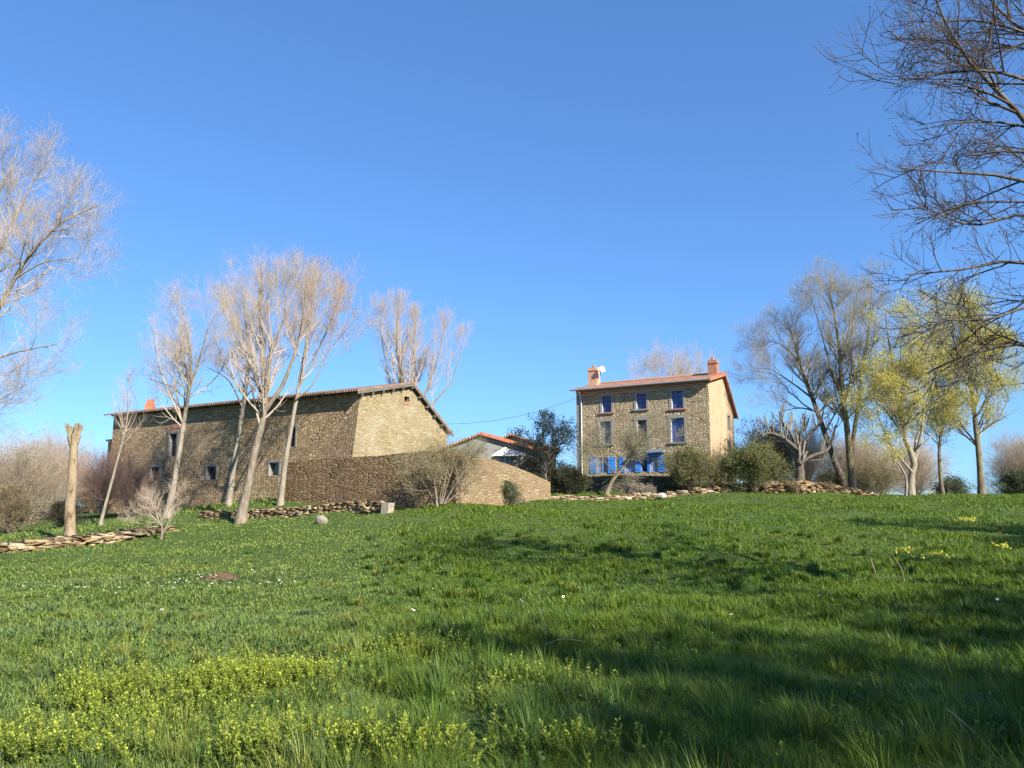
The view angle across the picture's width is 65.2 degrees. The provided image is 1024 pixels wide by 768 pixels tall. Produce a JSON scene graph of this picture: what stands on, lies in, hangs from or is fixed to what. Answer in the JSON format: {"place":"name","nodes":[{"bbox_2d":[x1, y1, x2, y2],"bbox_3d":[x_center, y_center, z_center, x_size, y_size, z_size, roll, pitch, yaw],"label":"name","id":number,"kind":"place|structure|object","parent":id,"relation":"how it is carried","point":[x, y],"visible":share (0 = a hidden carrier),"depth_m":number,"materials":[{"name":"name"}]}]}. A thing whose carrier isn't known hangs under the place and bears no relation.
{"place":"outdoors","nodes":[
{"label":"outdoors","id":0,"kind":"place"},
{"bbox_2d":[0,489,1023,767],"bbox_3d":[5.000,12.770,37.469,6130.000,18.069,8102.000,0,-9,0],"label":"meadow","id":1,"kind":"structure","parent":0,"point":[278,547],"depth_m":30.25,"materials":[{"name":"plant"}]},
{"bbox_2d":[0,476,56,534],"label":"shrub","id":2,"kind":"object","parent":1,"relation":"on","point":[11,516],"visible":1,"depth_m":45.28,"materials":[{"name":"brown plant"}]},
{"bbox_2d":[0,419,95,520],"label":"shrub","id":3,"kind":"object","parent":1,"relation":"on","point":[15,473],"visible":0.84,"depth_m":57.43,"materials":[{"name":"brown plant"}]},
{"bbox_2d":[1,413,109,512],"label":"shrub","id":4,"kind":"object","parent":1,"relation":"on","point":[62,448],"visible":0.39,"depth_m":61.26,"materials":[{"name":"brown plant"}]},
{"bbox_2d":[40,496,94,528],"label":"shrub","id":5,"kind":"object","parent":1,"relation":"on","point":[57,514],"visible":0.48,"depth_m":45.84,"materials":[{"name":"brown plant"}]},
{"bbox_2d":[0,105,138,444],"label":"bare tree","id":6,"kind":"object","parent":1,"relation":"on","point":[28,254],"visible":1,"depth_m":26.95,"materials":[{"name":"brown plant"}]},
{"bbox_2d":[63,422,82,535],"bbox_3d":[-20.999,4.772,38.269,0.992,5.932,0.882,0,-9,0],"label":"pollard stump","id":7,"kind":"object","parent":1,"relation":"on","point":[73,438],"visible":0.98,"depth_m":38.11,"materials":[{"name":"beige wood"}]},
{"bbox_2d":[0,525,178,552],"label":"tumbled stone wall","id":8,"kind":"structure","parent":1,"relation":"on","point":[92,539],"depth_m":36.72,"materials":[{"name":"beige stone"}]},
{"bbox_2d":[76,469,104,513],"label":"shrub","id":9,"kind":"object","parent":1,"relation":"on","point":[90,509],"visible":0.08,"depth_m":64.89,"materials":[{"name":"brown plant"}]},
{"bbox_2d":[52,437,140,517],"bbox_3d":[-28.495,6.563,55.367,5.937,5.942,5.594,-2,-9,12],"label":"shrub","id":10,"kind":"object","parent":1,"relation":"on","point":[94,480],"visible":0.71,"depth_m":55.11,"materials":[{"name":"brown plant"}]},
{"bbox_2d":[77,444,171,516],"bbox_3d":[-26.196,6.596,54.246,5.923,5.297,4.780,8,-12,-41],"label":"shrub","id":11,"kind":"object","parent":1,"relation":"on","point":[121,481],"visible":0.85,"depth_m":53.86,"materials":[{"name":"brown plant"}]},
{"bbox_2d":[98,359,150,525],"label":"young tree","id":12,"kind":"object","parent":1,"relation":"on","point":[102,515],"visible":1,"depth_m":47.96,"materials":[{"name":"beige plant"}]},
{"bbox_2d":[116,477,190,539],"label":"sapling","id":13,"kind":"object","parent":1,"relation":"on","point":[153,507],"visible":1,"depth_m":38.44,"materials":[{"name":"grey plant"}]},
{"bbox_2d":[132,247,255,517],"bbox_3d":[-19.635,0.103,47.542,8.094,16.234,6.669,-2,-9,11],"label":"bare tree","id":14,"kind":"object","parent":1,"relation":"on","point":[189,379],"visible":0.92,"depth_m":47.50,"materials":[{"name":"brown plant"}]},
{"bbox_2d":[198,572,241,580],"bbox_3d":[-8.861,5.893,24.364,1.600,0.306,1.200,0,-9,0],"label":"molehill","id":15,"kind":"object","parent":1,"relation":"on","point":[228,576],"visible":0.59,"depth_m":24.14,"materials":[{"name":"soil"}]},
{"bbox_2d":[163,250,284,506],"bbox_3d":[-17.441,-0.438,49.412,7.722,16.649,4.663,0,-9,0],"label":"bare tree","id":16,"kind":"object","parent":1,"relation":"on","point":[229,496],"visible":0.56,"depth_m":49.55,"materials":[{"name":"brown plant"}]},
{"bbox_2d":[206,240,345,524],"bbox_3d":[-13.177,-0.258,43.366,7.872,16.034,4.817,2,-9,-10],"label":"forked tree","id":17,"kind":"object","parent":1,"relation":"on","point":[265,387],"visible":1,"depth_m":43.70,"materials":[{"name":"brown plant"}]},
{"bbox_2d":[104,382,453,513],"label":"stone barn","id":18,"kind":"structure","parent":1,"relation":"on","point":[382,420],"depth_m":55.24,"materials":[{"name":"brown stone"}]},
{"bbox_2d":[149,464,161,480],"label":"window","id":19,"kind":"structure","parent":18,"relation":"in","point":[156,468],"depth_m":60.38,"materials":[{"name":"grey stone"}]},
{"bbox_2d":[167,431,178,455],"bbox_3d":[-25.143,4.448,59.594,1.256,1.849,0.356,-5,-10,31],"label":"window","id":20,"kind":"structure","parent":18,"relation":"in","point":[172,445],"depth_m":59.76,"materials":[{"name":"grey stone"}]},
{"bbox_2d":[205,464,217,479],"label":"window","id":21,"kind":"structure","parent":18,"relation":"in","point":[211,472],"depth_m":57.10,"materials":[{"name":"grey stone"}]},
{"bbox_2d":[267,460,280,475],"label":"window","id":22,"kind":"structure","parent":18,"relation":"in","point":[273,468],"depth_m":53.88,"materials":[{"name":"grey stone"}]},
{"bbox_2d":[287,424,297,446],"bbox_3d":[-14.519,3.453,53.255,0.985,1.503,0.356,-5,-10,31],"label":"window","id":23,"kind":"structure","parent":18,"relation":"in","point":[294,435],"depth_m":53.37,"materials":[{"name":"grey stone"}]},
{"bbox_2d":[459,397,576,423],"bbox_3d":[0.345,1.980,62.049,12.572,3.050,0.025,6,-11,-34],"label":"overhead cable","id":24,"kind":"object","parent":18,"relation":"attached to","point":[511,417],"visible":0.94,"depth_m":61.67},
{"bbox_2d":[197,500,391,518],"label":"stone wall","id":25,"kind":"structure","parent":1,"relation":"on","point":[367,507],"depth_m":43.06,"materials":[{"name":"beige stone"}]},
{"bbox_2d":[316,515,327,523],"bbox_3d":[-9.353,6.751,39.431,0.573,0.628,0.572,0,-9,0],"label":"boulder","id":26,"kind":"object","parent":1,"relation":"on","point":[322,519],"visible":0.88,"depth_m":39.22,"materials":[{"name":"stone"}]},
{"bbox_2d":[271,246,379,506],"bbox_3d":[-11.324,-0.598,47.930,5.713,16.273,6.491,7,-12,-39],"label":"budding tree","id":27,"kind":"object","parent":1,"relation":"on","point":[281,498],"visible":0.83,"depth_m":48.33,"materials":[{"name":"brown plant"}]},
{"bbox_2d":[285,449,458,506],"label":"garden wall","id":28,"kind":"structure","parent":1,"relation":"on","point":[362,478],"depth_m":45.00,"materials":[{"name":"stone"}]},
{"bbox_2d":[381,503,394,513],"bbox_3d":[-6.376,6.422,40.934,0.516,0.680,0.510,-5,-10,31],"label":"stone block","id":29,"kind":"object","parent":1,"relation":"on","point":[386,508],"depth_m":40.77,"materials":[{"name":"beige stone"}]},
{"bbox_2d":[362,287,476,405],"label":"poplar","id":30,"kind":"object","parent":1,"relation":"on","point":[401,377],"visible":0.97,"depth_m":75.19,"materials":[{"name":"brown plant"}]},
{"bbox_2d":[387,418,497,506],"bbox_3d":[-3.500,4.003,40.912,5.949,4.732,3.359,3,-9,-18],"label":"multi stem shrub","id":31,"kind":"object","parent":1,"relation":"on","point":[425,461],"visible":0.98,"depth_m":40.87,"materials":[{"name":"brown plant"}]},
{"bbox_2d":[0,589,922,767],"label":"spurge","id":32,"kind":"object","parent":1,"relation":"on","point":[243,675],"visible":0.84,"depth_m":6.34,"materials":[{"name":"green leaves"},{"name":"yellow-green flowers"}]},
{"bbox_2d":[439,432,540,469],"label":"outbuilding","id":33,"kind":"structure","parent":1,"relation":"on","point":[500,452],"depth_m":56.95,"materials":[{"name":"grey paint"}]},
{"bbox_2d":[499,456,509,464],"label":"window","id":34,"kind":"structure","parent":33,"relation":"in","point":[505,459],"depth_m":56.99,"materials":[{"name":"blue glass"}]},
{"bbox_2d":[3,567,998,619],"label":"daisies","id":35,"kind":"object","parent":1,"relation":"on","point":[563,596],"visible":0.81,"depth_m":21.53,"materials":[{"name":"white plant"}]},
{"bbox_2d":[456,450,550,505],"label":"garden end wall","id":36,"kind":"structure","parent":1,"relation":"on","point":[533,486],"depth_m":45.02,"materials":[{"name":"stone"}]},
{"bbox_2d":[0,570,1023,767],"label":"broad weeds","id":37,"kind":"object","parent":1,"relation":"on","point":[488,708],"visible":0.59,"depth_m":6.86,"materials":[{"name":"green plant"}]},
{"bbox_2d":[500,478,528,505],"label":"shrub","id":38,"kind":"object","parent":1,"relation":"on","point":[510,490],"visible":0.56,"depth_m":45.80,"materials":[{"name":"green plant"}]},
{"bbox_2d":[502,433,559,480],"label":"tiled shed","id":39,"kind":"structure","parent":1,"relation":"on","point":[509,436],"depth_m":67.96,"materials":[{"name":"tile"}]},
{"bbox_2d":[513,450,558,488],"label":"shrub","id":40,"kind":"object","parent":1,"relation":"on","point":[527,467],"visible":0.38,"depth_m":54.84,"materials":[{"name":"green plant"}]},
{"bbox_2d":[505,408,579,480],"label":"evergreen tree","id":41,"kind":"object","parent":1,"relation":"on","point":[542,447],"visible":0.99,"depth_m":53.72,"materials":[{"name":"green plant"}]},
{"bbox_2d":[547,456,593,494],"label":"shrub","id":42,"kind":"object","parent":1,"relation":"on","point":[571,477],"visible":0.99,"depth_m":54.30,"materials":[{"name":"green plant"}]},
{"bbox_2d":[550,490,694,500],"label":"border stone wall","id":43,"kind":"structure","parent":1,"relation":"on","point":[629,496],"depth_m":51.73,"materials":[{"name":"beige stone"}]},
{"bbox_2d":[557,402,693,494],"bbox_3d":[7.803,4.500,55.175,9.436,6.379,4.309,2,-9,-11],"label":"leaning garden tree","id":44,"kind":"object","parent":1,"relation":"on","point":[631,440],"visible":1,"depth_m":54.72,"materials":[{"name":"brown plant"}]},
{"bbox_2d":[552,475,699,492],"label":"terrace wall","id":45,"kind":"structure","parent":1,"relation":"on","point":[601,483],"depth_m":56.59,"materials":[{"name":"stone"}]},
{"bbox_2d":[625,480,661,493],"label":"shrub","id":46,"kind":"object","parent":1,"relation":"on","point":[637,488],"visible":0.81,"depth_m":52.98,"materials":[{"name":"grey plant"}]},
{"bbox_2d":[570,358,737,486],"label":"stone house","id":47,"kind":"structure","parent":1,"relation":"on","point":[702,405],"depth_m":63.17,"materials":[{"name":"beige stone"}]},
{"bbox_2d":[598,457,606,472],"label":"window","id":48,"kind":"structure","parent":47,"relation":"in","point":[603,468],"depth_m":64.27,"materials":[{"name":"blue paint"}]},
{"bbox_2d":[596,418,613,445],"bbox_3d":[7.541,3.863,64.499,1.513,2.196,0.330,-5,-10,30],"label":"window","id":49,"kind":"structure","parent":47,"relation":"in","point":[609,424],"depth_m":64.55,"materials":[{"name":"grey stone"}]},
{"bbox_2d":[599,393,613,413],"bbox_3d":[7.683,1.588,64.774,1.333,1.683,0.330,-5,-10,30],"label":"window","id":50,"kind":"structure","parent":47,"relation":"in","point":[606,403],"depth_m":64.85,"materials":[{"name":"blue paint"}]},
{"bbox_2d":[626,458,633,472],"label":"window","id":51,"kind":"structure","parent":47,"relation":"in","point":[629,467],"depth_m":63.10,"materials":[{"name":"blue paint"}]},
{"bbox_2d":[633,391,649,410],"bbox_3d":[10.250,1.313,63.317,1.355,1.590,0.330,-5,-10,30],"label":"window","id":52,"kind":"structure","parent":47,"relation":"in","point":[641,400],"depth_m":63.39,"materials":[{"name":"blue paint"}]},
{"bbox_2d":[633,416,649,443],"bbox_3d":[10.246,3.651,62.951,1.350,2.152,0.330,-5,-10,30],"label":"window","id":53,"kind":"structure","parent":47,"relation":"in","point":[639,420],"depth_m":63.07,"materials":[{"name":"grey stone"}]},
{"bbox_2d":[640,454,648,471],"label":"window","id":54,"kind":"structure","parent":47,"relation":"in","point":[644,467],"depth_m":62.52,"materials":[{"name":"blue paint"}]},
{"bbox_2d":[648,454,658,471],"bbox_3d":[11.037,6.159,62.090,0.930,1.339,0.176,-5,-10,30],"label":"door","id":55,"kind":"structure","parent":47,"relation":"in","point":[652,465],"depth_m":62.14,"materials":[{"name":"blue paint"}]},
{"bbox_2d":[668,388,685,410],"bbox_3d":[12.791,1.154,61.857,1.436,1.741,0.330,-5,-10,30],"label":"window","id":56,"kind":"structure","parent":47,"relation":"in","point":[678,402],"depth_m":61.94,"materials":[{"name":"blue paint"}]},
{"bbox_2d":[667,414,687,443],"bbox_3d":[12.751,3.470,61.515,1.573,2.227,0.330,-5,-10,30],"label":"window","id":57,"kind":"structure","parent":47,"relation":"in","point":[680,420],"depth_m":61.60,"materials":[{"name":"blue paint"}]},
{"bbox_2d":[726,413,730,430],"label":"window","id":58,"kind":"structure","parent":47,"relation":"in","point":[726,413],"depth_m":64.96,"materials":[{"name":"beige paint"}]},
{"bbox_2d":[657,493,666,498],"bbox_3d":[9.681,7.251,51.702,0.626,0.412,0.507,0,-9,0],"label":"boulder","id":59,"kind":"object","parent":1,"relation":"on","point":[661,495],"visible":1,"depth_m":51.55,"materials":[{"name":"stone"}]},
{"bbox_2d":[653,439,718,490],"bbox_3d":[11.936,5.788,54.706,4.443,4.049,4.480,0,-9,0],"label":"shrub","id":60,"kind":"object","parent":1,"relation":"on","point":[686,465],"visible":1,"depth_m":53.84,"materials":[{"name":"green plant"}]},
{"bbox_2d":[700,449,737,490],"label":"shrub","id":61,"kind":"object","parent":1,"relation":"on","point":[719,471],"visible":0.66,"depth_m":54.36,"materials":[{"name":"green plant"}]},
{"bbox_2d":[715,434,802,492],"bbox_3d":[16.317,5.492,53.842,5.280,4.706,4.352,4,-10,-22],"label":"shrub","id":62,"kind":"object","parent":1,"relation":"on","point":[751,463],"visible":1,"depth_m":53.40,"materials":[{"name":"green plant"}]},
{"bbox_2d":[717,414,820,480],"bbox_3d":[18.838,5.141,60.515,7.224,6.574,7.409,0,-9,0],"label":"shrub","id":63,"kind":"object","parent":1,"relation":"on","point":[784,448],"visible":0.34,"depth_m":59.20,"materials":[{"name":"brown plant"}]},
{"bbox_2d":[684,480,878,495],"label":"rubble bank","id":64,"kind":"structure","parent":1,"relation":"on","point":[809,487],"depth_m":54.92,"materials":[{"name":"stone"}]},
{"bbox_2d":[756,396,845,483],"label":"pollarded tree","id":65,"kind":"object","parent":64,"relation":"on","point":[797,445],"visible":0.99,"depth_m":56.11,"materials":[{"name":"brown plant"}]},
{"bbox_2d":[723,298,847,486],"bbox_3d":[21.938,0.885,63.900,10.340,16.354,7.388,0,-9,0],"label":"leaning tree","id":66,"kind":"object","parent":1,"relation":"on","point":[796,356],"visible":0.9,"depth_m":63.87,"materials":[{"name":"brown plant"}]},
{"bbox_2d":[776,479,802,493],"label":"shrub","id":67,"kind":"object","parent":1,"relation":"on","point":[792,485],"visible":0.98,"depth_m":54.69,"materials":[{"name":"brown plant"}]},
{"bbox_2d":[772,417,863,482],"bbox_3d":[23.771,6.201,65.701,9.375,7.323,8.530,-4,-10,26],"label":"shrub","id":68,"kind":"object","parent":1,"relation":"on","point":[811,468],"visible":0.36,"depth_m":64.50,"materials":[{"name":"brown plant"}]},
{"bbox_2d":[815,479,838,491],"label":"shrub","id":69,"kind":"object","parent":1,"relation":"on","point":[829,487],"visible":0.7,"depth_m":55.40,"materials":[{"name":"brown plant"}]},
{"bbox_2d":[809,465,847,484],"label":"shrub","id":70,"kind":"object","parent":1,"relation":"on","point":[833,480],"visible":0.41,"depth_m":63.13,"materials":[{"name":"green plant"}]},
{"bbox_2d":[782,251,903,488],"bbox_3d":[25.922,-0.868,62.397,9.739,19.550,8.051,-6,-11,33],"label":"tall tree","id":71,"kind":"object","parent":1,"relation":"on","point":[840,359],"visible":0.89,"depth_m":61.95,"materials":[{"name":"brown plant"}]},
{"bbox_2d":[817,422,926,494],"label":"shrub","id":72,"kind":"object","parent":1,"relation":"on","point":[857,453],"visible":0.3,"depth_m":76.64,"materials":[{"name":"brown plant"}]},
{"bbox_2d":[854,453,907,493],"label":"shrub","id":73,"kind":"object","parent":1,"relation":"on","point":[874,479],"visible":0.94,"depth_m":71.01,"materials":[{"name":"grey plant"}]},
{"bbox_2d":[895,546,915,558],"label":"cowslip clump","id":74,"kind":"object","parent":1,"relation":"on","point":[906,550],"visible":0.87,"depth_m":23.49,"materials":[{"name":"yellow plant"}]},
{"bbox_2d":[823,285,1000,495],"bbox_3d":[27.344,0.130,55.292,12.502,15.850,8.322,5,-10,-30],"label":"yellowing tree","id":75,"kind":"object","parent":1,"relation":"on","point":[897,372],"visible":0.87,"depth_m":55.38,"materials":[{"name":"yellow plant"}]},
{"bbox_2d":[812,0,1023,430],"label":"bare tree","id":76,"kind":"object","parent":1,"relation":"on","point":[978,68],"visible":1,"depth_m":16.38,"materials":[{"name":"brown plant"}]},
{"bbox_2d":[878,435,958,494],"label":"shrub","id":77,"kind":"object","parent":1,"relation":"on","point":[923,463],"visible":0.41,"depth_m":78.72,"materials":[{"name":"brown plant"}]},
{"bbox_2d":[913,550,950,560],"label":"cowslip clump","id":78,"kind":"object","parent":1,"relation":"on","point":[940,555],"visible":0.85,"depth_m":22.25,"materials":[{"name":"yellow plant"}]},
{"bbox_2d":[908,345,973,493],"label":"yellowing tree","id":79,"kind":"object","parent":1,"relation":"on","point":[940,476],"visible":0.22,"depth_m":60.82,"materials":[{"name":"yellow plant"}]},
{"bbox_2d":[928,471,974,494],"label":"shrub","id":80,"kind":"object","parent":1,"relation":"on","point":[955,485],"visible":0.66,"depth_m":74.03,"materials":[{"name":"green plant"}]},
{"bbox_2d":[894,271,1023,493],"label":"birch","id":81,"kind":"object","parent":1,"relation":"on","point":[981,486],"visible":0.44,"depth_m":57.73,"materials":[{"name":"yellow plant"}]},
{"bbox_2d":[954,516,975,524],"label":"cowslip clump","id":82,"kind":"object","parent":1,"relation":"on","point":[971,518],"visible":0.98,"depth_m":33.30,"materials":[{"name":"yellow plant"}]},
{"bbox_2d":[947,708,1003,764],"bbox_3d":[2.984,2.266,5.159,0.018,0.212,0.538,1,-9,-5],"label":"dry stalk","id":83,"kind":"object","parent":1,"relation":"on","point":[970,729],"visible":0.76,"depth_m":5.23,"materials":[{"name":"brown plant"}]},
{"bbox_2d":[965,426,1023,493],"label":"shrub","id":84,"kind":"object","parent":1,"relation":"on","point":[1009,462],"visible":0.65,"depth_m":77.92,"materials":[{"name":"brown plant"}]},
{"bbox_2d":[992,541,1010,551],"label":"cowslip clump","id":85,"kind":"object","parent":1,"relation":"on","point":[1003,545],"visible":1,"depth_m":26.49,"materials":[{"name":"yellow plant"}]},
{"bbox_2d":[991,465,1023,493],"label":"shrub","id":86,"kind":"object","parent":1,"relation":"on","point":[1012,482],"visible":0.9,"depth_m":72.17,"materials":[{"name":"green plant"}]},
{"bbox_2d":[0,0,1023,505],"label":"sky","id":87,"kind":"structure","parent":0,"point":[586,183],"materials":[{"name":"blue"}]},
{"bbox_2d":[624,336,724,379],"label":"bare tree","id":88,"kind":"object","parent":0,"point":[680,372],"visible":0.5,"depth_m":93.30,"materials":[{"name":"brown plant"}]}
]}

